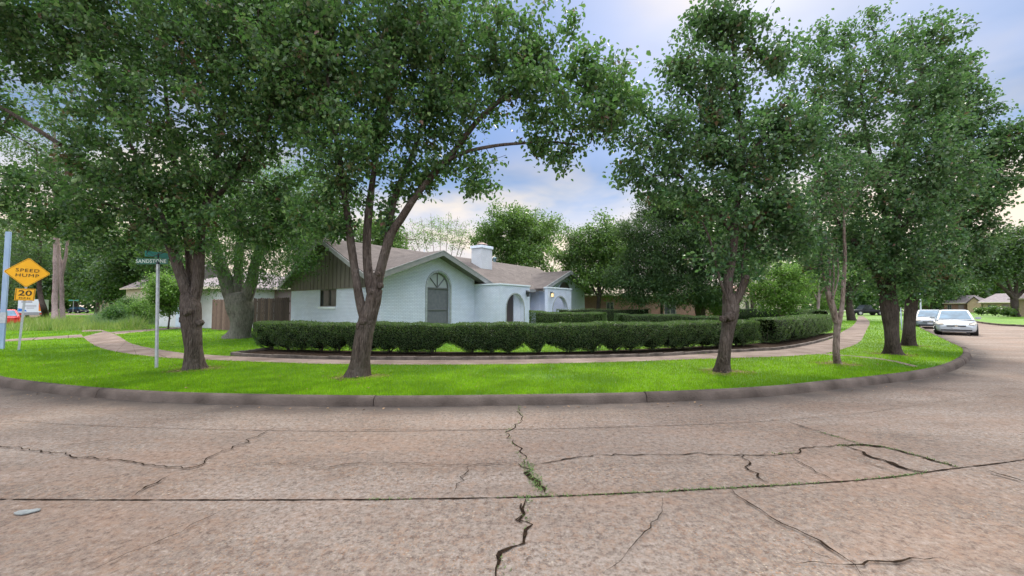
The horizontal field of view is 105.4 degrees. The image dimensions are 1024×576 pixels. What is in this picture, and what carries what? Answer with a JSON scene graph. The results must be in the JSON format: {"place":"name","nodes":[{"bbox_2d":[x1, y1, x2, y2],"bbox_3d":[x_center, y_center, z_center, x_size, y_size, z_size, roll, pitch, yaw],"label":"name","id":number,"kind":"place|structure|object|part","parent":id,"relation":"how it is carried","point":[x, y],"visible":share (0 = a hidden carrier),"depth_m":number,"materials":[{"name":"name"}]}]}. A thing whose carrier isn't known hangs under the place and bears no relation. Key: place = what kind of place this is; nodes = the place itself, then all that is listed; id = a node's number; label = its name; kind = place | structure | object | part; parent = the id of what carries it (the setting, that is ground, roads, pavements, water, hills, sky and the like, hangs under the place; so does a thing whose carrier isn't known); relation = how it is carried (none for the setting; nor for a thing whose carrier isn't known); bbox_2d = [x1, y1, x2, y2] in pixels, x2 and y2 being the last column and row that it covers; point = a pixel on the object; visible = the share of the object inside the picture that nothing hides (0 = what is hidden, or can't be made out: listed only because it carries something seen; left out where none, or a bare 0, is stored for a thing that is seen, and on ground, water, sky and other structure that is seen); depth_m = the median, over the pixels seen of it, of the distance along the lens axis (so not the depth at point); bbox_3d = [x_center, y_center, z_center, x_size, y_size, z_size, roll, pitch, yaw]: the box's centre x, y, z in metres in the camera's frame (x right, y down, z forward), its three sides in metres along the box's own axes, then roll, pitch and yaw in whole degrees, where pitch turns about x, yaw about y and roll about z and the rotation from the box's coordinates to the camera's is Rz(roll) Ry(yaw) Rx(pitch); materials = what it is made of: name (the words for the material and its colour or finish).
{"place":"outdoors","nodes":[
{"label":"outdoors","id":0,"kind":"place"},
{"bbox_2d":[110,327,180,333],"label":"garage path","id":1,"kind":"structure","parent":0,"point":[124,332],"depth_m":25.43,"materials":[{"name":"concrete"}]},
{"bbox_2d":[0,310,962,395],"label":"lawn","id":2,"kind":"structure","parent":0,"point":[868,316],"depth_m":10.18,"materials":[{"name":"plant"}]},
{"bbox_2d":[0,231,11,348],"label":"steel pole","id":3,"kind":"object","parent":2,"relation":"on","point":[5,281],"visible":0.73,"depth_m":14.42,"materials":[{"name":"metal"}]},
{"bbox_2d":[4,258,49,349],"bbox_3d":[-17.746,0.625,14.178,0.062,3.427,1.046,-2,-6,42],"label":"road sign","id":4,"kind":"object","parent":2,"relation":"on","point":[26,273],"visible":0.99,"depth_m":14.20,"materials":[{"name":"metal"}]},
{"bbox_2d":[0,216,86,317],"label":"leaning tree","id":5,"kind":"object","parent":2,"relation":"on","point":[27,250],"visible":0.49,"depth_m":43.79,"materials":[{"name":"green plant"}]},
{"bbox_2d":[5,334,82,341],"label":"side path","id":6,"kind":"structure","parent":2,"relation":"on","point":[57,337],"depth_m":19.66,"materials":[{"name":"concrete"}]},
{"bbox_2d":[35,290,70,311],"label":"background tree","id":7,"kind":"object","parent":2,"relation":"on","point":[50,304],"depth_m":109.42,"materials":[{"name":"green plant"}]},
{"bbox_2d":[0,81,116,319],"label":"pine tree","id":8,"kind":"object","parent":2,"relation":"on","point":[54,296],"visible":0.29,"depth_m":40.93,"materials":[{"name":"green plant"}]},
{"bbox_2d":[36,254,95,312],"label":"background tree","id":9,"kind":"object","parent":2,"relation":"on","point":[68,291],"visible":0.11,"depth_m":91.39,"materials":[{"name":"green plant"}]},
{"bbox_2d":[67,307,88,312],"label":"car","id":10,"kind":"object","parent":2,"relation":"on","point":[76,309],"visible":0.98,"depth_m":92.00,"materials":[{"name":"black paint"}]},
{"bbox_2d":[6,313,154,330],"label":"verge weeds","id":11,"kind":"object","parent":2,"relation":"on","point":[41,322],"visible":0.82,"depth_m":26.84,"materials":[{"name":"green plant"}]},
{"bbox_2d":[36,208,128,313],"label":"background tree","id":12,"kind":"object","parent":2,"relation":"on","point":[78,260],"visible":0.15,"depth_m":61.71,"materials":[{"name":"green plant"}]},
{"bbox_2d":[23,154,141,317],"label":"pine tree","id":13,"kind":"object","parent":2,"relation":"on","point":[62,265],"visible":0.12,"depth_m":41.98,"materials":[{"name":"green plant"}]},
{"bbox_2d":[76,317,103,331],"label":"back path","id":14,"kind":"structure","parent":2,"relation":"on","point":[90,330],"depth_m":25.39,"materials":[{"name":"concrete"}]},
{"bbox_2d":[94,300,118,313],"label":"house","id":15,"kind":"structure","parent":2,"relation":"on","point":[104,306],"depth_m":76.22,"materials":[{"name":"grey"}]},
{"bbox_2d":[96,299,134,320],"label":"leafy bush","id":16,"kind":"object","parent":2,"relation":"on","point":[110,311],"visible":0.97,"depth_m":32.52,"materials":[{"name":"green plant"}]},
{"bbox_2d":[78,232,158,295],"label":"background tree","id":17,"kind":"object","parent":2,"relation":"on","point":[113,270],"visible":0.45,"depth_m":54.79,"materials":[{"name":"green plant"}]},
{"bbox_2d":[83,309,154,324],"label":"tall weeds","id":18,"kind":"object","parent":2,"relation":"on","point":[95,316],"visible":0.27,"depth_m":32.40,"materials":[{"name":"green plant"}]},
{"bbox_2d":[112,294,139,311],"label":"leafy bush","id":19,"kind":"object","parent":2,"relation":"on","point":[123,301],"visible":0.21,"depth_m":41.73,"materials":[{"name":"green plant"}]},
{"bbox_2d":[120,296,154,320],"bbox_3d":[-32.159,1.944,34.024,4.442,2.660,2.943,-3,-4,43],"label":"leafy bush","id":20,"kind":"object","parent":2,"relation":"on","point":[137,305],"visible":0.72,"depth_m":33.50,"materials":[{"name":"green plant"}]},
{"bbox_2d":[136,251,168,366],"bbox_3d":[-9.184,0.603,9.906,0.666,3.062,0.396,2,-3,-38],"label":"street sign","id":21,"kind":"object","parent":2,"relation":"on","point":[162,258],"visible":0.97,"depth_m":9.96,"materials":[{"name":"metal"}]},
{"bbox_2d":[135,270,180,328],"bbox_3d":[-23.657,0.823,26.768,4.611,4.164,3.190,0,-3,0],"label":"background tree","id":22,"kind":"object","parent":2,"relation":"on","point":[169,297],"visible":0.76,"depth_m":26.26,"materials":[{"name":"green plant"}]},
{"bbox_2d":[119,264,216,303],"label":"house","id":23,"kind":"structure","parent":2,"relation":"on","point":[131,290],"depth_m":50.15,"materials":[{"name":"beige"}]},
{"bbox_2d":[121,204,224,285],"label":"background tree","id":24,"kind":"object","parent":2,"relation":"on","point":[166,267],"visible":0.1,"depth_m":49.00,"materials":[{"name":"green plant"}]},
{"bbox_2d":[162,365,223,372],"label":"bare soil","id":25,"kind":"structure","parent":2,"relation":"on","point":[179,370],"depth_m":9.67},
{"bbox_2d":[0,0,332,370],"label":"pear tree","id":26,"kind":"object","parent":25,"relation":"on","point":[94,21],"visible":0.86,"depth_m":9.14,"materials":[{"name":"green plant"}]},
{"bbox_2d":[148,273,279,327],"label":"house","id":27,"kind":"structure","parent":2,"relation":"on","point":[207,310],"depth_m":29.43,"materials":[{"name":"grey"}]},
{"bbox_2d":[175,307,179,326],"bbox_3d":[-24.690,1.864,29.378,2.100,2.200,0.095,-1,-3,24],"label":"garage door","id":28,"kind":"structure","parent":27,"relation":"in","point":[177,324],"depth_m":29.61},
{"bbox_2d":[211,299,229,329],"bbox_3d":[-18.805,1.764,25.811,3.554,2.100,0.153,-1,-3,27],"label":"wooden fence","id":29,"kind":"object","parent":2,"relation":"on","point":[220,319],"visible":0.38,"depth_m":26.12,"materials":[{"name":"brown wood"}]},
{"bbox_2d":[143,135,365,338],"bbox_3d":[-12.366,-2.563,18.446,11.524,10.484,6.289,0,-3,0],"label":"pecan tree","id":30,"kind":"object","parent":2,"relation":"on","point":[238,293],"visible":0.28,"depth_m":18.61,"materials":[{"name":"green plant"}]},
{"bbox_2d":[253,297,289,332],"bbox_3d":[-14.173,1.618,23.017,3.103,2.124,0.153,-1,-3,23],"label":"wooden fence","id":31,"kind":"object","parent":2,"relation":"on","point":[277,308],"visible":0.7,"depth_m":22.95,"materials":[{"name":"brown wood"}]},
{"bbox_2d":[260,276,291,320],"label":"house","id":32,"kind":"structure","parent":2,"relation":"on","point":[282,294],"depth_m":30.66,"materials":[{"name":"grey"}]},
{"bbox_2d":[276,185,339,266],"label":"background tree","id":33,"kind":"object","parent":2,"relation":"on","point":[297,248],"visible":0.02,"depth_m":41.23,"materials":[{"name":"green plant"}]},
{"bbox_2d":[330,372,389,380],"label":"bare soil","id":34,"kind":"structure","parent":2,"relation":"on","point":[354,379],"depth_m":8.70,"materials":[{"name":"soil"}]},
{"bbox_2d":[218,0,659,377],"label":"pear tree","id":35,"kind":"object","parent":34,"relation":"on","point":[403,34],"visible":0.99,"depth_m":8.39,"materials":[{"name":"green plant"}]},
{"bbox_2d":[353,208,412,249],"bbox_3d":[-14.144,-2.675,40.513,8.705,12.462,7.148,0,-3,0],"label":"background tree","id":36,"kind":"object","parent":2,"relation":"on","point":[377,237],"visible":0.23,"depth_m":39.39,"materials":[{"name":"green plant"}]},
{"bbox_2d":[277,238,593,325],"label":"brick house","id":37,"kind":"structure","parent":2,"relation":"on","point":[443,286],"depth_m":20.59,"materials":[{"name":"white paint"}]},
{"bbox_2d":[318,289,335,308],"bbox_3d":[-9.356,0.558,19.847,1.700,0.980,0.200,-2,-3,37],"label":"sliding window","id":38,"kind":"structure","parent":37,"relation":"in","point":[327,297],"depth_m":19.89,"materials":[{"name":"grey"}]},
{"bbox_2d":[427,273,447,323],"bbox_3d":[-3.790,0.706,19.703,0.090,2.970,1.520,-2,-3,37],"label":"arched window","id":39,"kind":"structure","parent":37,"relation":"in","point":[437,296],"depth_m":19.74,"materials":[{"name":"grey"}]},
{"bbox_2d":[507,295,512,321],"bbox_3d":[-0.201,1.558,25.273,0.060,2.300,0.800,-2,-3,37],"label":"side door","id":40,"kind":"structure","parent":37,"relation":"in","point":[510,302],"depth_m":25.35,"materials":[{"name":"grey"}]},
{"bbox_2d":[560,282,568,287],"bbox_3d":[4.003,-0.152,29.929,0.120,0.660,1.540,-2,-3,37],"label":"half round window","id":41,"kind":"structure","parent":37,"relation":"in","point":[563,285],"depth_m":30.00,"materials":[{"name":"grey"}]},
{"bbox_2d":[84,316,869,364],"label":"footpath","id":42,"kind":"structure","parent":2,"relation":"on","point":[853,334],"depth_m":12.38,"materials":[{"name":"concrete"}]},
{"bbox_2d":[464,196,568,271],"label":"magnolia tree","id":43,"kind":"object","parent":2,"relation":"on","point":[529,241],"visible":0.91,"depth_m":40.98,"materials":[{"name":"green plant"}]},
{"bbox_2d":[248,333,832,358],"bbox_3d":[5.806,2.303,15.835,29.935,0.001,5.965,1,-3,-18],"label":"garden bed","id":44,"kind":"object","parent":2,"relation":"on","point":[474,354],"visible":0.63,"depth_m":13.15,"materials":[{"name":"soil"}]},
{"bbox_2d":[251,319,761,353],"bbox_3d":[0.300,1.676,13.950,19.204,1.148,3.154,0,-3,-4],"label":"hedge","id":45,"kind":"object","parent":44,"relation":"on","point":[507,337],"visible":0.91,"depth_m":12.89,"materials":[{"name":"green plant"}]},
{"bbox_2d":[230,335,832,359],"bbox_3d":[4.117,2.204,14.646,26.550,0.095,4.955,1,-3,-13],"label":"garden edging","id":46,"kind":"object","parent":44,"relation":"on","point":[241,353],"visible":0.94,"depth_m":11.77,"materials":[{"name":"concrete"}]},
{"bbox_2d":[748,313,833,342],"bbox_3d":[14.356,1.917,19.534,10.572,1.198,1.673,2,-4,-41],"label":"hedge","id":47,"kind":"object","parent":44,"relation":"on","point":[774,328],"visible":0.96,"depth_m":17.37,"materials":[{"name":"green plant"}]},
{"bbox_2d":[529,310,606,324],"bbox_3d":[2.883,1.863,20.240,4.096,1.483,1.763,-1,-3,19],"label":"hedge","id":48,"kind":"object","parent":2,"relation":"on","point":[541,316],"visible":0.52,"depth_m":19.88,"materials":[{"name":"green plant"}]},
{"bbox_2d":[543,207,633,309],"bbox_3d":[6.738,-1.619,31.234,8.408,9.498,6.781,0,-3,0],"label":"background tree","id":49,"kind":"object","parent":2,"relation":"on","point":[598,245],"visible":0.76,"depth_m":30.30,"materials":[{"name":"green plant"}]},
{"bbox_2d":[556,308,651,321],"bbox_3d":[5.979,2.043,25.091,6.840,1.570,0.919,1,-3,-17],"label":"hedge","id":50,"kind":"object","parent":2,"relation":"on","point":[610,314],"visible":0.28,"depth_m":25.02,"materials":[{"name":"green plant"}]},
{"bbox_2d":[585,286,712,316],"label":"house","id":51,"kind":"structure","parent":2,"relation":"on","point":[591,302],"depth_m":36.57,"materials":[{"name":"red brick"}]},
{"bbox_2d":[606,302,613,309],"bbox_3d":[9.013,1.775,35.889,0.800,1.000,0.060,1,-3,-18],"label":"window","id":52,"kind":"structure","parent":51,"relation":"in","point":[608,306],"depth_m":35.88,"materials":[{"name":"grey"}]},
{"bbox_2d":[664,304,675,313],"bbox_3d":[15.380,1.974,37.960,1.400,1.200,0.060,1,-3,-18],"label":"window","id":53,"kind":"structure","parent":51,"relation":"in","point":[670,311],"depth_m":37.93,"materials":[{"name":"grey"}]},
{"bbox_2d":[641,269,675,315],"bbox_3d":[12.050,0.000,31.319,4.749,6.242,4.393,0,-3,0],"label":"background tree","id":54,"kind":"object","parent":2,"relation":"on","point":[661,312],"visible":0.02,"depth_m":30.85,"materials":[{"name":"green plant"}]},
{"bbox_2d":[614,313,718,322],"bbox_3d":[8.738,1.991,21.188,6.240,1.305,1.955,-1,-3,16],"label":"hedge","id":55,"kind":"object","parent":2,"relation":"on","point":[628,317],"visible":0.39,"depth_m":21.05,"materials":[{"name":"green plant"}]},
{"bbox_2d":[591,184,776,315],"bbox_3d":[11.368,-1.881,26.384,12.187,10.529,7.139,0,-3,0],"label":"cedar tree","id":56,"kind":"object","parent":2,"relation":"on","point":[662,253],"visible":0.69,"depth_m":25.23,"materials":[{"name":"green plant"}]},
{"bbox_2d":[598,0,842,372],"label":"pear tree","id":57,"kind":"object","parent":2,"relation":"on","point":[721,29],"visible":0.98,"depth_m":9.04,"materials":[{"name":"green leaf"},{"name":"bark"}]},
{"bbox_2d":[706,285,744,315],"bbox_3d":[14.922,1.237,27.832,3.713,3.453,2.864,0,-3,0],"label":"leafy bush","id":58,"kind":"object","parent":2,"relation":"on","point":[718,312],"visible":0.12,"depth_m":27.61,"materials":[{"name":"green plant"}]},
{"bbox_2d":[699,368,753,375],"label":"bare soil","id":59,"kind":"structure","parent":2,"relation":"on","point":[713,373],"depth_m":9.23,"materials":[{"name":"soil"}]},
{"bbox_2d":[733,286,805,308],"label":"house","id":60,"kind":"structure","parent":2,"relation":"on","point":[747,306],"depth_m":46.73,"materials":[{"name":"beige"}]},
{"bbox_2d":[743,260,821,316],"bbox_3d":[18.843,0.150,27.325,5.960,5.588,4.380,-1,-3,27],"label":"leafy bush","id":61,"kind":"object","parent":2,"relation":"on","point":[783,293],"visible":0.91,"depth_m":26.71,"materials":[{"name":"green plant"}]},
{"bbox_2d":[742,196,822,308],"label":"background tree","id":62,"kind":"object","parent":2,"relation":"on","point":[752,304],"visible":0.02,"depth_m":45.71,"materials":[{"name":"green plant"}]},
{"bbox_2d":[738,308,832,328],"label":"hedge","id":63,"kind":"object","parent":2,"relation":"on","point":[745,314],"visible":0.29,"depth_m":41.35,"materials":[{"name":"green plant"}]},
{"bbox_2d":[786,248,856,313],"bbox_3d":[24.028,-0.346,30.491,6.127,6.873,4.374,0,-3,0],"label":"background tree","id":64,"kind":"object","parent":2,"relation":"on","point":[817,295],"visible":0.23,"depth_m":29.96,"materials":[{"name":"green plant"}]},
{"bbox_2d":[810,289,839,309],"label":"leafy bush","id":65,"kind":"object","parent":2,"relation":"on","point":[823,304],"visible":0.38,"depth_m":33.53,"materials":[{"name":"green plant"}]},
{"bbox_2d":[763,142,903,363],"bbox_3d":[8.425,-0.830,10.524,3.554,5.964,2.506,0,-3,0],"label":"thin tree","id":66,"kind":"object","parent":2,"relation":"on","point":[838,187],"visible":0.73,"depth_m":10.38,"materials":[{"name":"green plant"}]},
{"bbox_2d":[809,361,862,366],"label":"bare soil","id":67,"kind":"structure","parent":2,"relation":"on","point":[843,362],"depth_m":10.69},
{"bbox_2d":[800,206,883,320],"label":"background tree","id":68,"kind":"object","parent":2,"relation":"on","point":[852,289],"visible":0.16,"depth_m":43.67,"materials":[{"name":"green plant"}]},
{"bbox_2d":[836,277,877,308],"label":"background tree","id":69,"kind":"object","parent":2,"relation":"on","point":[862,301],"visible":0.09,"depth_m":103.26,"materials":[{"name":"green plant"}]},
{"bbox_2d":[825,354,916,366],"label":"kerb path","id":70,"kind":"structure","parent":2,"relation":"on","point":[880,359],"depth_m":11.48,"materials":[{"name":"concrete"}]},
{"bbox_2d":[761,0,1017,354],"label":"pear tree","id":71,"kind":"object","parent":2,"relation":"on","point":[910,198],"visible":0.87,"depth_m":11.87,"materials":[{"name":"green plant"}]},
{"bbox_2d":[867,352,916,356],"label":"bare soil","id":72,"kind":"structure","parent":2,"relation":"on","point":[887,354],"depth_m":12.70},
{"bbox_2d":[898,275,943,307],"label":"background tree","id":73,"kind":"object","parent":2,"relation":"on","point":[925,302],"depth_m":82.89,"materials":[{"name":"green plant"}]},
{"bbox_2d":[880,39,1023,345],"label":"pear tree","id":74,"kind":"object","parent":2,"relation":"on","point":[1000,190],"visible":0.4,"depth_m":14.48,"materials":[{"name":"green plant"}]},
{"bbox_2d":[0,315,1023,575],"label":"road","id":75,"kind":"structure","parent":0,"point":[238,489],"depth_m":3.71,"materials":[{"name":"concrete"}]},
{"bbox_2d":[6,309,20,323],"bbox_3d":[-42.417,2.546,32.548,4.553,1.512,2.120,-2,-3,38],"label":"car","id":76,"kind":"object","parent":75,"relation":"on","point":[13,314],"visible":0.36,"depth_m":31.71,"materials":[{"name":"red paint"}]},
{"bbox_3d":[-41.048,2.029,31.502,0.818,0.448,1.378,-2,-3,38],"label":"rear window","id":77,"kind":"part","parent":76,"relation":"part of","materials":[{"name":"glass"}]},
{"bbox_2d":[0,214,50,307],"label":"background tree","id":78,"kind":"object","parent":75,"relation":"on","point":[11,293],"visible":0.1,"depth_m":66.48,"materials":[{"name":"green plant"}]},
{"bbox_2d":[14,508,40,514],"bbox_3d":[-4.001,1.843,3.213,0.165,0.008,0.094,0,-3,0],"label":"flattened scrap","id":79,"kind":"object","parent":75,"relation":"on","point":[24,512],"visible":1,"depth_m":3.21,"materials":[{"name":"paper"}]},
{"bbox_2d":[18,299,48,317],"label":"box truck","id":80,"kind":"object","parent":75,"relation":"on","point":[32,307],"visible":0.52,"depth_m":56.77,"materials":[{"name":"white"}]},
{"bbox_2d":[0,242,66,309],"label":"background tree","id":81,"kind":"object","parent":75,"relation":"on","point":[46,288],"visible":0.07,"depth_m":89.73,"materials":[{"name":"green plant"}]},
{"bbox_2d":[69,260,125,308],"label":"background tree","id":82,"kind":"object","parent":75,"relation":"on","point":[98,292],"visible":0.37,"depth_m":58.40,"materials":[{"name":"green plant"}]},
{"bbox_2d":[397,213,473,256],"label":"bare tree","id":83,"kind":"object","parent":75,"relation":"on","point":[441,236],"visible":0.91,"depth_m":40.20,"materials":[{"name":"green plant"}]},
{"bbox_2d":[0,312,970,405],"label":"kerb","id":84,"kind":"structure","parent":75,"relation":"on","point":[964,358],"depth_m":6.95,"materials":[{"name":"concrete"}]},
{"bbox_2d":[20,350,989,570],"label":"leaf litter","id":85,"kind":"object","parent":75,"relation":"on","point":[522,420],"visible":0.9,"depth_m":7.29,"materials":[{"name":"plant"}]},
{"bbox_2d":[365,406,957,574],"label":"crack weeds","id":86,"kind":"object","parent":75,"relation":"on","point":[538,479],"visible":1,"depth_m":3.72,"materials":[{"name":"plant"}]},
{"bbox_2d":[779,228,840,308],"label":"background tree","id":87,"kind":"object","parent":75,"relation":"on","point":[803,277],"visible":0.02,"depth_m":69.91,"materials":[{"name":"green plant"}]},
{"bbox_2d":[852,248,927,307],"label":"background tree","id":88,"kind":"object","parent":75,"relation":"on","point":[873,293],"visible":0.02,"depth_m":72.92,"materials":[{"name":"green plant"}]},
{"bbox_2d":[916,309,938,325],"bbox_3d":[33.656,2.492,31.421,4.855,1.512,2.140,3,-4,-43],"label":"car","id":89,"kind":"object","parent":75,"relation":"on","point":[923,318],"visible":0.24,"depth_m":30.57,"materials":[{"name":"silver metal"}]},
{"bbox_2d":[923,269,970,308],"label":"background tree","id":90,"kind":"object","parent":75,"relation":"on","point":[931,304],"visible":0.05,"depth_m":97.69,"materials":[{"name":"green plant"}]},
{"bbox_2d":[930,310,980,335],"bbox_3d":[27.775,2.142,24.512,4.502,1.552,2.070,3,-4,-43],"label":"car","id":91,"kind":"object","parent":75,"relation":"on","point":[954,321],"visible":0.99,"depth_m":23.37,"materials":[{"name":"grey paint"}]},
{"bbox_2d":[976,321,1023,326],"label":"kerb","id":92,"kind":"structure","parent":75,"relation":"on","point":[1000,324],"depth_m":34.73,"materials":[{"name":"concrete"}]},
{"bbox_2d":[0,0,1023,307],"label":"sky","id":93,"kind":"structure","parent":0,"point":[648,24],"materials":[{"name":"blue"}]},
{"bbox_2d":[854,305,880,314],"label":"pickup truck","id":94,"kind":"object","parent":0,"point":[862,309],"visible":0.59,"depth_m":70.32,"materials":[{"name":"black paint"}]},
{"bbox_2d":[971,313,1023,324],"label":"lawn","id":95,"kind":"structure","parent":0,"point":[990,318],"depth_m":47.34,"materials":[{"name":"plant"}]},
{"bbox_2d":[918,300,944,309],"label":"house","id":96,"kind":"structure","parent":95,"relation":"on","point":[936,308],"depth_m":125.08,"materials":[{"name":"red brick"}]},
{"bbox_2d":[942,295,983,312],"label":"house","id":97,"kind":"structure","parent":95,"relation":"on","point":[968,304],"depth_m":105.47,"materials":[{"name":"beige brick"}]},
{"bbox_2d":[958,305,963,309],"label":"door","id":98,"kind":"structure","parent":97,"relation":"in","point":[960,307],"depth_m":105.55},
{"bbox_2d":[936,254,989,309],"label":"background tree","id":99,"kind":"object","parent":95,"relation":"on","point":[975,287],"visible":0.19,"depth_m":107.17,"materials":[{"name":"green plant"}]},
{"bbox_2d":[971,305,987,314],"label":"leafy bush","id":100,"kind":"object","parent":95,"relation":"on","point":[978,311],"visible":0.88,"depth_m":69.77,"materials":[{"name":"green plant"}]},
{"bbox_2d":[958,219,1023,316],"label":"oak tree","id":101,"kind":"object","parent":95,"relation":"on","point":[1008,264],"visible":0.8,"depth_m":58.57,"materials":[{"name":"green plant"}]},
{"bbox_2d":[976,293,1009,307],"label":"house","id":102,"kind":"structure","parent":95,"relation":"on","point":[999,300],"depth_m":88.90,"materials":[{"name":"beige brick"}]},
{"bbox_2d":[982,304,1004,315],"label":"leafy bush","id":103,"kind":"object","parent":95,"relation":"on","point":[991,310],"visible":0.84,"depth_m":65.73,"materials":[{"name":"green plant"}]},
{"bbox_2d":[994,306,1019,316],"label":"leafy bush","id":104,"kind":"object","parent":95,"relation":"on","point":[1006,311],"visible":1,"depth_m":59.53,"materials":[{"name":"green plant"}]},
{"bbox_2d":[1007,293,1023,316],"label":"house","id":105,"kind":"structure","parent":95,"relation":"on","point":[1021,304],"depth_m":61.77,"materials":[{"name":"beige brick"}]},
{"label":"ground","id":106,"kind":"structure","parent":0,"visible":0},
{"bbox_2d":[0,271,1023,311],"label":"woods","id":107,"kind":"object","parent":106,"relation":"on","point":[990,291],"visible":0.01,"depth_m":116.63,"materials":[{"name":"green plant"}]}
]}

